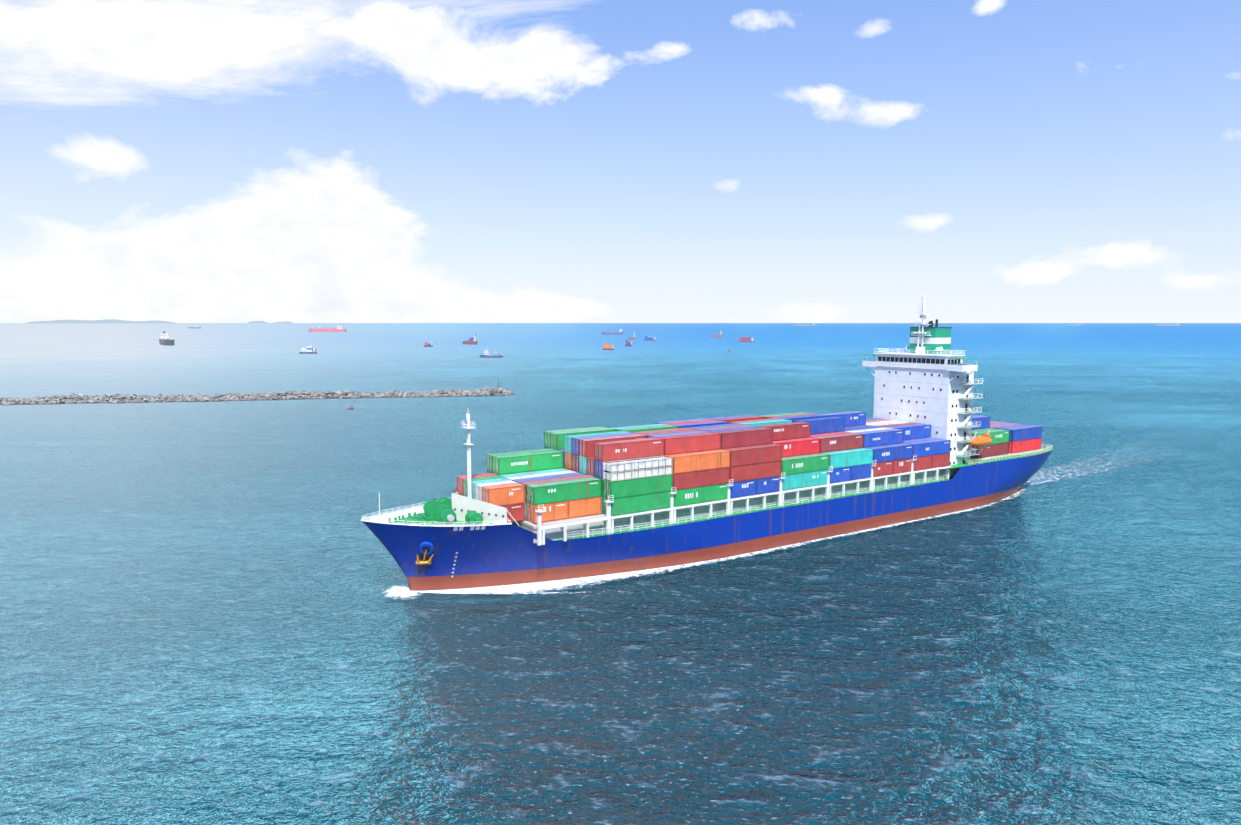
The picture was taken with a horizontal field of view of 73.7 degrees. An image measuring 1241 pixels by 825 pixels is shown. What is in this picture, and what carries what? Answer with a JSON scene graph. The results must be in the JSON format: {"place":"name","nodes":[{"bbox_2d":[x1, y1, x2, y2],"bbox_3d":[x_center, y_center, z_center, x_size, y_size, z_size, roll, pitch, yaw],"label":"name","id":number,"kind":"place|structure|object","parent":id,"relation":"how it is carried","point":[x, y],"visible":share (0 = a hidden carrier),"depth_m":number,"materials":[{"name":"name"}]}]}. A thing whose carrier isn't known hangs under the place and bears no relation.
{"place":"outdoors","nodes":[
{"label":"outdoors","id":0,"kind":"place"},
{"bbox_2d":[26,319,174,322],"bbox_3d":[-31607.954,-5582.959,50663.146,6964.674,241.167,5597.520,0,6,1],"label":"island hill","id":1,"kind":"structure","parent":0,"point":[94,321],"depth_m":49585.45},
{"bbox_2d":[248,321,292,322],"bbox_3d":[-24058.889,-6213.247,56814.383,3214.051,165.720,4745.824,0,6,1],"label":"island hill","id":2,"kind":"structure","parent":0,"point":[267,322],"depth_m":56073.34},
{"bbox_2d":[0,323,1240,824],"bbox_3d":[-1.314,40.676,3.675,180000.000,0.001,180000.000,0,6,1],"label":"sea","id":3,"kind":"structure","parent":0,"point":[206,617],"depth_m":117.64,"materials":[{"name":"liquid"}]},
{"bbox_2d":[159,331,174,345],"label":"distant ship","id":4,"kind":"object","parent":3,"relation":"on","point":[164,340],"visible":0.96,"depth_m":1519.26,"materials":[{"name":"paint"}]},
{"bbox_2d":[0,387,514,404],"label":"breakwater rocks","id":5,"kind":"object","parent":3,"relation":"in","point":[82,398],"visible":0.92,"depth_m":437.75,"materials":[{"name":"grey stone"}]},
{"bbox_2d":[299,345,316,353],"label":"distant ship","id":6,"kind":"object","parent":3,"relation":"on","point":[309,350],"visible":0.98,"depth_m":1085.72,"materials":[{"name":"paint"}]},
{"bbox_2d":[308,325,346,331],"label":"distant ship","id":7,"kind":"object","parent":3,"relation":"on","point":[340,328],"visible":0.98,"depth_m":3641.18,"materials":[{"name":"paint"}]},
{"bbox_2d":[424,342,432,346],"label":"distant ship","id":8,"kind":"object","parent":3,"relation":"on","point":[428,345],"visible":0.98,"depth_m":1392.65,"materials":[{"name":"paint"}]},
{"bbox_2d":[463,332,477,344],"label":"distant ship","id":9,"kind":"object","parent":3,"relation":"on","point":[471,341],"visible":1,"depth_m":1549.97,"materials":[{"name":"paint"}]},
{"bbox_2d":[480,350,502,357],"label":"distant ship","id":10,"kind":"object","parent":3,"relation":"on","point":[487,354],"visible":0.96,"depth_m":966.08,"materials":[{"name":"paint"}]},
{"bbox_2d":[603,343,613,349],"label":"distant ship","id":11,"kind":"object","parent":3,"relation":"on","point":[608,347],"visible":0.98,"depth_m":1230.11,"materials":[{"name":"paint"}]},
{"bbox_2d":[602,328,623,334],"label":"distant ship","id":12,"kind":"object","parent":3,"relation":"on","point":[612,332],"visible":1,"depth_m":2861.96,"materials":[{"name":"paint"}]},
{"bbox_2d":[625,340,631,345],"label":"distant ship","id":13,"kind":"object","parent":3,"relation":"on","point":[627,343],"visible":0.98,"depth_m":1425.60,"materials":[{"name":"paint"}]},
{"bbox_2d":[643,336,655,340],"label":"distant ship","id":14,"kind":"object","parent":3,"relation":"on","point":[648,338],"visible":0.98,"depth_m":1869.11,"materials":[{"name":"paint"}]},
{"bbox_2d":[362,449,1052,590],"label":"ship hull","id":15,"kind":"object","parent":3,"relation":"on","point":[499,555],"visible":0.58,"depth_m":138.43,"materials":[{"name":"blue metal"}]},
{"bbox_2d":[361,406,519,526],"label":"forecastle","id":16,"kind":"object","parent":15,"relation":"on","point":[469,510],"visible":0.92,"depth_m":126.69,"materials":[{"name":"paint"}]},
{"bbox_2d":[416,526,484,576],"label":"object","id":17,"kind":"object","parent":15,"relation":"on","point":[425,548],"visible":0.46,"depth_m":123.42,"materials":[{"name":"paint"}]},
{"bbox_2d":[511,444,1052,545],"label":"ship railing","id":18,"kind":"object","parent":15,"relation":"on","point":[587,526],"visible":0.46,"depth_m":144.63,"materials":[{"name":"metal"}]},
{"bbox_2d":[457,411,1041,522],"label":"containers","id":19,"kind":"object","parent":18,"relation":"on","point":[639,468],"visible":0.88,"depth_m":145.71,"materials":[{"name":"metal"}]},
{"bbox_2d":[862,294,982,476],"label":"superstructure","id":20,"kind":"object","parent":15,"relation":"on","point":[936,409],"visible":0.75,"depth_m":184.05,"materials":[{"name":"paint"}]},
{"bbox_2d":[878,356,968,464],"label":"windows","id":21,"kind":"structure","parent":20,"relation":"attached to","point":[938,361],"depth_m":182.88,"materials":[{"name":"black glass"}]},
{"bbox_2d":[967,430,991,453],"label":"lifeboats","id":22,"kind":"object","parent":20,"relation":"attached to","point":[983,440],"visible":0.46,"depth_m":182.21,"materials":[{"name":"orange plastic"}]},
{"bbox_2d":[711,330,722,336],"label":"distant ship","id":23,"kind":"object","parent":3,"relation":"on","point":[720,335],"visible":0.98,"depth_m":2358.78,"materials":[{"name":"paint"}]},
{"bbox_2d":[738,337,753,341],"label":"distant ship","id":24,"kind":"object","parent":3,"relation":"on","point":[745,339],"visible":0.94,"depth_m":1744.09,"materials":[{"name":"paint"}]},
{"bbox_2d":[379,424,1210,599],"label":"sea foam","id":25,"kind":"object","parent":3,"relation":"on","point":[524,588],"visible":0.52,"depth_m":131.18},
{"bbox_2d":[1157,323,1180,325],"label":"distant ship","id":26,"kind":"object","parent":3,"relation":"on","point":[1168,324],"visible":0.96,"depth_m":11516.18,"materials":[{"name":"paint"}]},
{"bbox_2d":[0,0,1240,322],"label":"sky","id":27,"kind":"structure","parent":0,"point":[177,161],"materials":[{"name":"blue"}]},
{"bbox_2d":[392,448,1051,540],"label":"ship decks","id":28,"kind":"object","parent":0,"point":[791,504],"visible":0.02,"depth_m":152.70,"materials":[{"name":"green metal"}]}
]}

